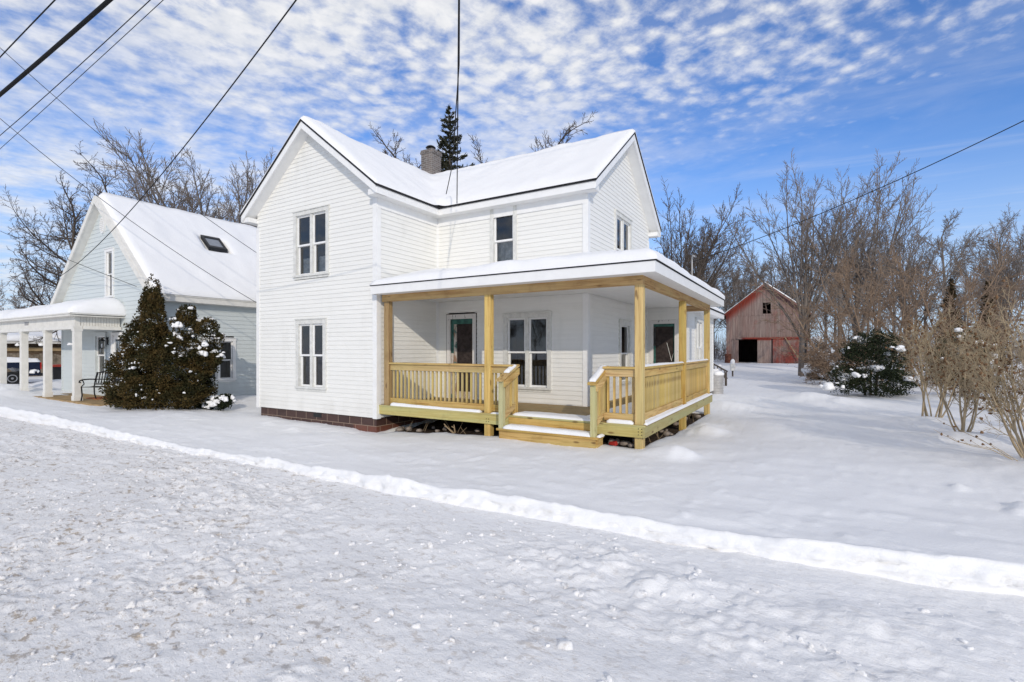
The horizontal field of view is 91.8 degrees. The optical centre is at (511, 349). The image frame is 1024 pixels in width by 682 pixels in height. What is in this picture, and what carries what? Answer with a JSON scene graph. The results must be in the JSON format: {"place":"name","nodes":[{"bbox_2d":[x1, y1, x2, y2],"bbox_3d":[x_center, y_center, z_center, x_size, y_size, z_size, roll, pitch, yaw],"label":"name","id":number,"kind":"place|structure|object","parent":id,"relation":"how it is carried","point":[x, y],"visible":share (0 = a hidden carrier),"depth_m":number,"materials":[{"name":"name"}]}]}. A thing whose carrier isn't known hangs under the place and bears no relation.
{"place":"outdoors","nodes":[
{"label":"outdoors","id":0,"kind":"place"},
{"bbox_2d":[0,0,55,57],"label":"overhead wire","id":1,"kind":"object","parent":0,"point":[29,26],"visible":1,"depth_m":14.38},
{"bbox_2d":[0,0,112,96],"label":"overhead wire","id":2,"kind":"object","parent":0,"point":[68,35],"visible":1,"depth_m":13.73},
{"bbox_2d":[1,231,136,286],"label":"overhead wire","id":3,"kind":"object","parent":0,"point":[72,261],"visible":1,"depth_m":16.97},
{"bbox_2d":[0,0,150,135],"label":"overhead wire","id":4,"kind":"object","parent":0,"point":[80,64],"visible":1,"depth_m":14.59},
{"bbox_2d":[0,0,162,148],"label":"overhead wire","id":5,"kind":"object","parent":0,"point":[87,69],"visible":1,"depth_m":14.87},
{"bbox_2d":[22,0,296,286],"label":"overhead wire","id":6,"kind":"object","parent":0,"point":[273,30],"visible":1,"depth_m":7.84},
{"bbox_2d":[0,417,1023,681],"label":"road","id":7,"kind":"structure","parent":0,"point":[896,635],"depth_m":3.62,"materials":[{"name":"white snow"}]},
{"bbox_2d":[0,447,1017,681],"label":"snow lumps","id":8,"kind":"object","parent":7,"relation":"on","point":[566,645],"visible":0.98,"depth_m":3.68,"materials":[{"name":"white snow"}]},
{"bbox_2d":[0,356,1023,595],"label":"snowy yard","id":9,"kind":"structure","parent":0,"point":[779,461],"depth_m":6.79,"materials":[{"name":"white snow"}]},
{"bbox_2d":[0,280,7,309],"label":"bare tree","id":10,"kind":"object","parent":9,"relation":"on","point":[3,295],"visible":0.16,"depth_m":44.02,"materials":[{"name":"grey plant"}]},
{"bbox_2d":[7,357,42,383],"bbox_3d":[-28.551,0.963,26.101,2.142,1.974,5.400,0,0,31],"label":"pickup truck","id":11,"kind":"object","parent":9,"relation":"on","point":[34,367],"visible":0.74,"depth_m":27.11,"materials":[{"name":"blue paint"}]},
{"bbox_2d":[0,272,50,331],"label":"bare tree","id":12,"kind":"object","parent":9,"relation":"on","point":[14,302],"visible":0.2,"depth_m":39.22,"materials":[{"name":"grey plant"}]},
{"bbox_2d":[7,331,60,359],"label":"garage","id":13,"kind":"structure","parent":9,"relation":"on","point":[13,339],"depth_m":34.97,"materials":[{"name":"beige paint"}]},
{"bbox_2d":[7,353,60,376],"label":"building","id":14,"kind":"structure","parent":9,"relation":"on","point":[56,358],"depth_m":33.54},
{"bbox_2d":[0,170,88,344],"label":"bare tree","id":15,"kind":"object","parent":9,"relation":"on","point":[73,229],"visible":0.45,"depth_m":28.36,"materials":[{"name":"grey plant"}]},
{"bbox_2d":[52,364,60,379],"bbox_3d":[-21.200,1.229,23.220,0.620,1.078,0.700,0,0,31],"label":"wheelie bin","id":16,"kind":"object","parent":9,"relation":"on","point":[56,371],"visible":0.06,"depth_m":22.95,"materials":[{"name":"black plastic"}]},
{"bbox_2d":[7,140,133,290],"bbox_3d":[-27.809,-5.254,33.483,8.674,14.929,7.402,0,0,-2],"label":"bare tree","id":17,"kind":"object","parent":9,"relation":"on","point":[57,239],"visible":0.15,"depth_m":31.43,"materials":[{"name":"brown plant"}]},
{"bbox_2d":[0,192,257,405],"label":"neighbour house","id":18,"kind":"structure","parent":9,"relation":"on","point":[88,312],"depth_m":16.66,"materials":[{"name":"white wood"}]},
{"bbox_2d":[78,371,128,400],"bbox_3d":[-12.372,1.090,15.077,1.094,0.921,0.643,0,0,3],"label":"garden bench","id":19,"kind":"object","parent":18,"relation":"on","point":[99,379],"visible":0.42,"depth_m":15.30,"materials":[{"name":"black metal"}]},
{"bbox_2d":[93,331,122,377],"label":"window","id":20,"kind":"structure","parent":18,"relation":"in","point":[100,354],"depth_m":16.84,"materials":[{"name":"white"}]},
{"bbox_2d":[103,247,113,297],"bbox_3d":[-13.206,-2.481,16.340,0.650,1.682,0.192,0,0,31],"label":"window","id":21,"kind":"structure","parent":18,"relation":"in","point":[109,252],"depth_m":16.41,"materials":[{"name":"white paint"}]},
{"bbox_2d":[111,332,123,378],"bbox_3d":[-12.730,0.500,16.064,0.880,2.100,0.120,0,0,31],"label":"storm door","id":22,"kind":"structure","parent":18,"relation":"in","point":[114,335],"depth_m":16.18,"materials":[{"name":"white paint"}]},
{"bbox_2d":[201,336,236,382],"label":"window","id":23,"kind":"structure","parent":18,"relation":"in","point":[227,373],"depth_m":16.79,"materials":[{"name":"white paint"}]},
{"bbox_2d":[98,273,225,409],"bbox_3d":[-9.723,-0.203,13.561,3.229,3.920,2.031,0,0,5],"label":"arborvitae","id":24,"kind":"object","parent":9,"relation":"on","point":[155,385],"visible":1,"depth_m":13.53,"materials":[{"name":"green plant"}]},
{"bbox_2d":[79,118,275,226],"bbox_3d":[-18.380,-6.204,31.288,11.532,16.434,16.504,0,0,1],"label":"bare tree","id":25,"kind":"object","parent":9,"relation":"on","point":[189,200],"visible":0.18,"depth_m":28.27,"materials":[{"name":"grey plant"}]},
{"bbox_2d":[196,393,235,410],"bbox_3d":[-8.355,1.524,13.911,1.178,0.616,0.684,0,0,13],"label":"bush","id":26,"kind":"object","parent":9,"relation":"on","point":[223,401],"visible":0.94,"depth_m":13.81,"materials":[{"name":"green plant"}]},
{"bbox_2d":[196,206,235,218],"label":"bare tree","id":27,"kind":"object","parent":9,"relation":"on","point":[219,212],"visible":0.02,"depth_m":41.46,"materials":[{"name":"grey plant"}]},
{"bbox_2d":[369,125,420,167],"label":"bare tree","id":28,"kind":"object","parent":9,"relation":"on","point":[395,148],"visible":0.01,"depth_m":34.10,"materials":[{"name":"brown plant"}]},
{"bbox_2d":[436,105,474,171],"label":"spruce","id":29,"kind":"object","parent":9,"relation":"on","point":[446,158],"visible":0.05,"depth_m":31.72,"materials":[{"name":"green plant"}]},
{"bbox_2d":[239,116,724,448],"bbox_3d":[0.528,-2.245,15.833,11.232,8.990,12.160,0,0,31],"label":"farmhouse","id":30,"kind":"object","parent":9,"relation":"on","point":[547,295],"visible":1,"depth_m":11.88,"materials":[{"name":"white paint"}]},
{"bbox_2d":[0,48,254,251],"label":"overhead wire","id":31,"kind":"object","parent":30,"relation":"attached to","point":[120,151],"visible":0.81,"depth_m":13.68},
{"bbox_2d":[1,119,254,301],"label":"overhead wire","id":32,"kind":"object","parent":30,"relation":"attached to","point":[122,214],"visible":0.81,"depth_m":14.32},
{"bbox_2d":[294,318,326,391],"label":"window","id":33,"kind":"structure","parent":30,"relation":"in","point":[311,333],"depth_m":12.65,"materials":[{"name":"white paint"}]},
{"bbox_2d":[292,204,329,280],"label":"window","id":34,"kind":"structure","parent":30,"relation":"in","point":[311,255],"depth_m":12.71,"materials":[{"name":"white paint"}]},
{"bbox_2d":[446,11,459,193],"bbox_3d":[-0.789,-4.751,6.822,0.227,1.616,11.737,0,0,-8],"label":"overhead wire","id":35,"kind":"object","parent":30,"relation":"attached to","point":[456,104],"visible":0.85,"depth_m":9.91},
{"bbox_2d":[457,0,459,194],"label":"overhead wire","id":36,"kind":"object","parent":30,"relation":"attached to","point":[457,90],"visible":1,"depth_m":8.32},
{"bbox_2d":[446,313,476,399],"bbox_3d":[-1.275,0.175,12.752,0.962,2.179,0.132,0,0,31],"label":"front door","id":37,"kind":"structure","parent":30,"relation":"in","point":[461,329],"depth_m":12.78,"materials":[{"name":"teal paint"}]},
{"bbox_2d":[490,205,516,274],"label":"window","id":38,"kind":"structure","parent":30,"relation":"in","point":[503,230],"depth_m":12.22,"materials":[{"name":"white paint"}]},
{"bbox_2d":[502,311,551,392],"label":"window","id":39,"kind":"structure","parent":30,"relation":"in","point":[527,340],"depth_m":12.03,"materials":[{"name":"white paint"}]},
{"bbox_2d":[614,209,632,250],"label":"window","id":40,"kind":"structure","parent":30,"relation":"in","point":[623,224],"depth_m":13.05,"materials":[{"name":"white paint"}]},
{"bbox_2d":[618,319,631,385],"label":"window","id":41,"kind":"structure","parent":30,"relation":"in","point":[624,325],"depth_m":13.44,"materials":[{"name":"white paint"}]},
{"bbox_2d":[649,320,677,363],"bbox_3d":[4.527,0.197,14.791,0.830,2.135,0.135,0,0,31],"label":"side door","id":42,"kind":"structure","parent":30,"relation":"in","point":[666,348],"depth_m":14.80,"materials":[{"name":"teal paint"}]},
{"bbox_2d":[654,317,703,359],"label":"window","id":43,"kind":"structure","parent":30,"relation":"in","point":[698,321],"depth_m":15.89,"materials":[{"name":"white paint"}]},
{"bbox_2d":[693,120,1023,261],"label":"overhead wire","id":44,"kind":"object","parent":30,"relation":"attached to","point":[876,189],"visible":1,"depth_m":13.28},
{"bbox_2d":[439,110,596,163],"bbox_3d":[0.518,-7.647,35.722,10.676,19.235,12.510,0,0,25],"label":"bare tree","id":45,"kind":"object","parent":9,"relation":"on","point":[569,130],"visible":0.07,"depth_m":35.84,"materials":[{"name":"brown plant"}]},
{"bbox_2d":[394,413,704,448],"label":"soil","id":46,"kind":"structure","parent":9,"relation":"on","point":[469,427],"depth_m":11.21,"materials":[{"name":"brown soil"}]},
{"bbox_2d":[609,441,617,445],"bbox_3d":[1.786,1.650,8.738,0.082,0.080,0.148,0,0,-43],"label":"plastic scrap","id":47,"kind":"object","parent":46,"relation":"on","point":[614,443],"visible":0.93,"depth_m":8.70,"materials":[{"name":"red plastic"}]},
{"bbox_2d":[619,440,630,445],"bbox_3d":[1.998,1.648,8.718,0.254,0.096,0.184,0,0,31],"label":"stone","id":48,"kind":"object","parent":46,"relation":"on","point":[623,443],"visible":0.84,"depth_m":8.66,"materials":[{"name":"beige stone"}]},
{"bbox_2d":[662,431,670,436],"bbox_3d":[3.200,1.754,10.271,0.172,0.143,0.150,0,0,31],"label":"stone","id":49,"kind":"object","parent":46,"relation":"on","point":[666,433],"visible":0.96,"depth_m":10.23,"materials":[{"name":"beige stone"}]},
{"bbox_2d":[692,414,700,418],"bbox_3d":[4.888,1.784,13.139,0.220,0.146,0.260,0,0,31],"label":"stone","id":50,"kind":"object","parent":46,"relation":"on","point":[695,416],"visible":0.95,"depth_m":13.07,"materials":[{"name":"beige stone"}]},
{"bbox_2d":[683,217,719,288],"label":"bare tree","id":51,"kind":"object","parent":9,"relation":"on","point":[696,250],"visible":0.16,"depth_m":38.62,"materials":[{"name":"brown plant"}]},
{"bbox_2d":[652,178,753,293],"bbox_3d":[12.437,-4.521,32.533,6.699,12.965,7.967,0,0,19],"label":"bare tree","id":52,"kind":"object","parent":9,"relation":"on","point":[686,265],"visible":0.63,"depth_m":31.42,"materials":[{"name":"brown plant"}]},
{"bbox_2d":[682,231,742,310],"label":"bare tree","id":53,"kind":"object","parent":9,"relation":"on","point":[715,286],"visible":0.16,"depth_m":51.12,"materials":[{"name":"brown plant"}]},
{"bbox_2d":[711,369,723,393],"bbox_3d":[7.557,1.217,18.663,0.814,0.987,0.624,0,0,31],"label":"rubbish can","id":54,"kind":"object","parent":9,"relation":"on","point":[718,381],"visible":0.55,"depth_m":18.35,"materials":[{"name":"white plastic"}]},
{"bbox_2d":[714,290,724,342],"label":"bare tree","id":55,"kind":"object","parent":9,"relation":"on","point":[719,325],"visible":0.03,"depth_m":79.52,"materials":[{"name":"grey plant"}]},
{"bbox_2d":[714,281,725,327],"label":"bare tree","id":56,"kind":"object","parent":9,"relation":"on","point":[722,320],"visible":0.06,"depth_m":66.08,"materials":[{"name":"grey plant"}]},
{"bbox_2d":[714,364,727,385],"bbox_3d":[9.146,1.068,22.556,1.256,1.346,0.735,0,0,31],"label":"back steps rail","id":57,"kind":"object","parent":9,"relation":"on","point":[725,373],"visible":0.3,"depth_m":22.24,"materials":[{"name":"black metal"}]},
{"bbox_2d":[725,354,731,362],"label":"steel drum","id":58,"kind":"object","parent":9,"relation":"on","point":[728,358],"visible":0.78,"depth_m":47.07,"materials":[{"name":"red metal"}]},
{"bbox_2d":[730,359,734,376],"bbox_3d":[12.729,1.107,28.619,0.320,1.115,0.320,0,0,31],"label":"garden lamp","id":59,"kind":"object","parent":9,"relation":"on","point":[732,365],"visible":0.98,"depth_m":28.51,"materials":[{"name":"white plastic"}]},
{"bbox_2d":[716,270,748,328],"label":"bare tree","id":60,"kind":"object","parent":9,"relation":"on","point":[717,320],"visible":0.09,"depth_m":75.36,"materials":[{"name":"grey plant"}]},
{"bbox_2d":[719,251,750,311],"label":"bare tree","id":61,"kind":"object","parent":9,"relation":"on","point":[732,273],"visible":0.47,"depth_m":65.56,"materials":[{"name":"grey plant"}]},
{"bbox_2d":[723,262,764,305],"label":"bare tree","id":62,"kind":"object","parent":9,"relation":"on","point":[745,284],"visible":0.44,"depth_m":61.61,"materials":[{"name":"grey plant"}]},
{"bbox_2d":[721,258,769,310],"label":"bare tree","id":63,"kind":"object","parent":9,"relation":"on","point":[750,277],"visible":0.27,"depth_m":66.80,"materials":[{"name":"grey plant"}]},
{"bbox_2d":[725,250,780,307],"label":"bare tree","id":64,"kind":"object","parent":9,"relation":"on","point":[762,269],"visible":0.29,"depth_m":68.98,"materials":[{"name":"grey plant"}]},
{"bbox_2d":[724,282,812,363],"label":"barn","id":65,"kind":"structure","parent":9,"relation":"on","point":[749,338],"depth_m":46.58,"materials":[{"name":"weathered red painted wood boards"},{"name":"snow"}]},
{"bbox_2d":[757,339,770,362],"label":"sliding door","id":66,"kind":"structure","parent":65,"relation":"in","point":[763,345],"depth_m":46.38,"materials":[{"name":"wood"}]},
{"bbox_2d":[762,302,771,313],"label":"loft window","id":67,"kind":"structure","parent":65,"relation":"in","point":[762,302],"depth_m":46.46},
{"bbox_2d":[773,338,799,362],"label":"sliding door","id":68,"kind":"structure","parent":65,"relation":"in","point":[777,358],"depth_m":45.49,"materials":[{"name":"red wood"}]},
{"bbox_2d":[753,254,792,294],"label":"bare tree","id":69,"kind":"object","parent":9,"relation":"on","point":[767,269],"visible":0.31,"depth_m":63.79,"materials":[{"name":"grey plant"}]},
{"bbox_2d":[764,248,827,311],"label":"bare tree","id":70,"kind":"object","parent":9,"relation":"on","point":[787,291],"visible":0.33,"depth_m":58.39,"materials":[{"name":"brown plant"}]},
{"bbox_2d":[781,278,820,332],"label":"bare tree","id":71,"kind":"object","parent":9,"relation":"on","point":[811,303],"visible":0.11,"depth_m":60.35,"materials":[{"name":"grey plant"}]},
{"bbox_2d":[712,148,904,375],"bbox_3d":[16.388,-4.824,28.723,8.347,13.560,6.972,0,0,14],"label":"bare tree","id":72,"kind":"object","parent":9,"relation":"on","point":[828,249],"visible":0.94,"depth_m":28.34,"materials":[{"name":"grey plant"}]},
{"bbox_2d":[801,336,837,379],"bbox_3d":[16.071,0.516,25.830,1.882,2.450,1.546,0,0,-25],"label":"snowy shrub","id":73,"kind":"object","parent":9,"relation":"on","point":[804,370],"visible":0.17,"depth_m":25.69,"materials":[{"name":"brown plant"}]},
{"bbox_2d":[803,274,846,349],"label":"bare tree","id":74,"kind":"object","parent":9,"relation":"on","point":[824,313],"visible":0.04,"depth_m":77.05,"materials":[{"name":"grey plant"}]},
{"bbox_2d":[797,332,876,383],"bbox_3d":[14.228,0.423,21.808,3.164,2.434,3.318,0,0,31],"label":"thicket shrub","id":75,"kind":"object","parent":9,"relation":"on","point":[822,368],"visible":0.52,"depth_m":22.08,"materials":[{"name":"brown plant"}]},
{"bbox_2d":[809,251,866,321],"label":"bare tree","id":76,"kind":"object","parent":9,"relation":"on","point":[832,297],"visible":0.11,"depth_m":60.62,"materials":[{"name":"grey plant"}]},
{"bbox_2d":[819,275,862,345],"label":"bare tree","id":77,"kind":"object","parent":9,"relation":"on","point":[833,314],"visible":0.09,"depth_m":70.77,"materials":[{"name":"grey plant"}]},
{"bbox_2d":[808,208,883,354],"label":"bare tree","id":78,"kind":"object","parent":9,"relation":"on","point":[839,302],"visible":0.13,"depth_m":49.91,"materials":[{"name":"grey plant"}]},
{"bbox_2d":[843,288,863,336],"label":"bare tree","id":79,"kind":"object","parent":9,"relation":"on","point":[861,317],"visible":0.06,"depth_m":71.70,"materials":[{"name":"brown plant"}]},
{"bbox_2d":[790,148,936,365],"bbox_3d":[21.110,-4.955,29.301,7.112,13.831,8.513,0,0,-17],"label":"bare tree","id":80,"kind":"object","parent":9,"relation":"on","point":[862,251],"visible":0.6,"depth_m":29.16,"materials":[{"name":"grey plant"}]},
{"bbox_2d":[714,321,1023,364],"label":"undergrowth","id":81,"kind":"object","parent":9,"relation":"on","point":[717,353],"visible":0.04,"depth_m":57.37,"materials":[{"name":"brown plant"}]},
{"bbox_2d":[819,327,919,396],"bbox_3d":[12.188,0.475,16.929,2.975,2.526,2.557,0,0,31],"label":"yew shrub","id":82,"kind":"object","parent":9,"relation":"on","point":[860,376],"visible":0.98,"depth_m":16.65,"materials":[{"name":"green plant"}]},
{"bbox_2d":[841,250,898,331],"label":"bare tree","id":83,"kind":"object","parent":9,"relation":"on","point":[869,300],"visible":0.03,"depth_m":68.29,"materials":[{"name":"grey plant"}]},
{"bbox_2d":[862,272,891,329],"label":"bare tree","id":84,"kind":"object","parent":9,"relation":"on","point":[875,309],"visible":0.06,"depth_m":63.46,"materials":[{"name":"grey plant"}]},
{"bbox_2d":[852,225,910,330],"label":"bare tree","id":85,"kind":"object","parent":9,"relation":"on","point":[884,273],"visible":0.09,"depth_m":47.59,"materials":[{"name":"grey plant"}]},
{"bbox_2d":[747,227,1023,380],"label":"bare tree","id":86,"kind":"object","parent":9,"relation":"on","point":[844,314],"visible":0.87,"depth_m":20.85,"materials":[{"name":"brown plant"}]},
{"bbox_2d":[868,243,928,331],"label":"bare tree","id":87,"kind":"object","parent":9,"relation":"on","point":[893,308],"visible":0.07,"depth_m":54.59,"materials":[{"name":"grey plant"}]},
{"bbox_2d":[830,194,980,371],"bbox_3d":[24.196,-3.697,30.310,6.844,11.119,5.718,0,0,-24],"label":"bare tree","id":88,"kind":"object","parent":9,"relation":"on","point":[910,260],"visible":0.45,"depth_m":29.52,"materials":[{"name":"brown plant"}]},
{"bbox_2d":[895,260,938,336],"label":"bare tree","id":89,"kind":"object","parent":9,"relation":"on","point":[922,290],"visible":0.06,"depth_m":69.74,"materials":[{"name":"grey plant"}]},
{"bbox_2d":[896,252,951,354],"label":"bare tree","id":90,"kind":"object","parent":9,"relation":"on","point":[934,304],"visible":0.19,"depth_m":63.59,"materials":[{"name":"brown plant"}]},
{"bbox_2d":[829,229,1023,388],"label":"bare tree","id":91,"kind":"object","parent":9,"relation":"on","point":[985,306],"visible":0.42,"depth_m":21.41,"materials":[{"name":"brown plant"}]},
{"bbox_2d":[875,301,982,417],"bbox_3d":[8.912,0.229,10.598,1.805,2.437,2.155,0,0,31],"label":"bare shrub","id":92,"kind":"object","parent":9,"relation":"on","point":[948,378],"visible":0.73,"depth_m":10.29,"materials":[{"name":"beige plant"}]},
{"bbox_2d":[904,210,995,313],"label":"bare tree","id":93,"kind":"object","parent":9,"relation":"on","point":[941,250],"visible":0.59,"depth_m":45.42,"materials":[{"name":"brown plant"}]},
{"bbox_2d":[933,278,966,355],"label":"bronze conifer","id":94,"kind":"object","parent":9,"relation":"on","point":[951,289],"visible":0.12,"depth_m":28.13,"materials":[{"name":"brown plant"}]},
{"bbox_2d":[938,277,978,322],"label":"bare tree","id":95,"kind":"object","parent":9,"relation":"on","point":[958,296],"visible":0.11,"depth_m":64.73,"materials":[{"name":"grey plant"}]},
{"bbox_2d":[902,318,1019,431],"bbox_3d":[7.861,0.445,8.642,1.557,2.093,1.258,0,0,31],"label":"bare shrub","id":96,"kind":"object","parent":9,"relation":"on","point":[966,396],"visible":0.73,"depth_m":8.69,"materials":[{"name":"beige plant"}]},
{"bbox_2d":[919,327,1006,395],"bbox_3d":[15.089,0.474,16.510,2.370,2.540,1.859,0,0,-13],"label":"yew shrub","id":97,"kind":"object","parent":9,"relation":"on","point":[957,331],"visible":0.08,"depth_m":16.55,"materials":[{"name":"brown plant"}]},
{"bbox_2d":[942,265,985,328],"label":"bare tree","id":98,"kind":"object","parent":9,"relation":"on","point":[965,293],"visible":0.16,"depth_m":62.19,"materials":[{"name":"brown plant"}]},
{"bbox_2d":[935,419,1016,460],"bbox_3d":[6.223,1.250,6.821,0.642,0.446,0.919,0,0,-25],"label":"sucker","id":99,"kind":"object","parent":9,"relation":"on","point":[976,436],"visible":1,"depth_m":6.70,"materials":[{"name":"beige plant"}]},
{"bbox_2d":[938,203,1023,370],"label":"bare tree","id":100,"kind":"object","parent":9,"relation":"on","point":[1019,269],"visible":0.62,"depth_m":30.16,"materials":[{"name":"brown plant"}]},
{"bbox_2d":[947,277,1023,457],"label":"bare shrub","id":101,"kind":"object","parent":9,"relation":"on","point":[997,399],"visible":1,"depth_m":6.80,"materials":[{"name":"beige plant"}]},
{"bbox_2d":[956,239,1022,320],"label":"bare tree","id":102,"kind":"object","parent":9,"relation":"on","point":[981,276],"visible":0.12,"depth_m":48.77,"materials":[{"name":"brown plant"}]},
{"bbox_2d":[957,316,1023,412],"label":"bare shrub","id":103,"kind":"object","parent":9,"relation":"on","point":[985,360],"visible":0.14,"depth_m":12.88,"materials":[{"name":"beige plant"}]},
{"bbox_2d":[971,281,1010,365],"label":"bronze conifer","id":104,"kind":"object","parent":9,"relation":"on","point":[985,296],"visible":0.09,"depth_m":27.72,"materials":[{"name":"brown plant"}]},
{"bbox_2d":[964,210,1023,309],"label":"bare tree","id":105,"kind":"object","parent":9,"relation":"on","point":[1003,229],"visible":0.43,"depth_m":45.21,"materials":[{"name":"brown plant"}]},
{"bbox_2d":[980,232,1023,315],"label":"bare tree","id":106,"kind":"object","parent":9,"relation":"on","point":[1014,277],"visible":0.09,"depth_m":49.43,"materials":[{"name":"brown plant"}]},
{"bbox_2d":[1002,325,1023,413],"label":"bare shrub","id":107,"kind":"object","parent":9,"relation":"on","point":[1017,373],"visible":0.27,"depth_m":9.76,"materials":[{"name":"beige plant"}]},
{"bbox_2d":[0,0,1023,349],"label":"sky","id":108,"kind":"structure","parent":0,"point":[715,95],"materials":[{"name":"blue"}]}
]}

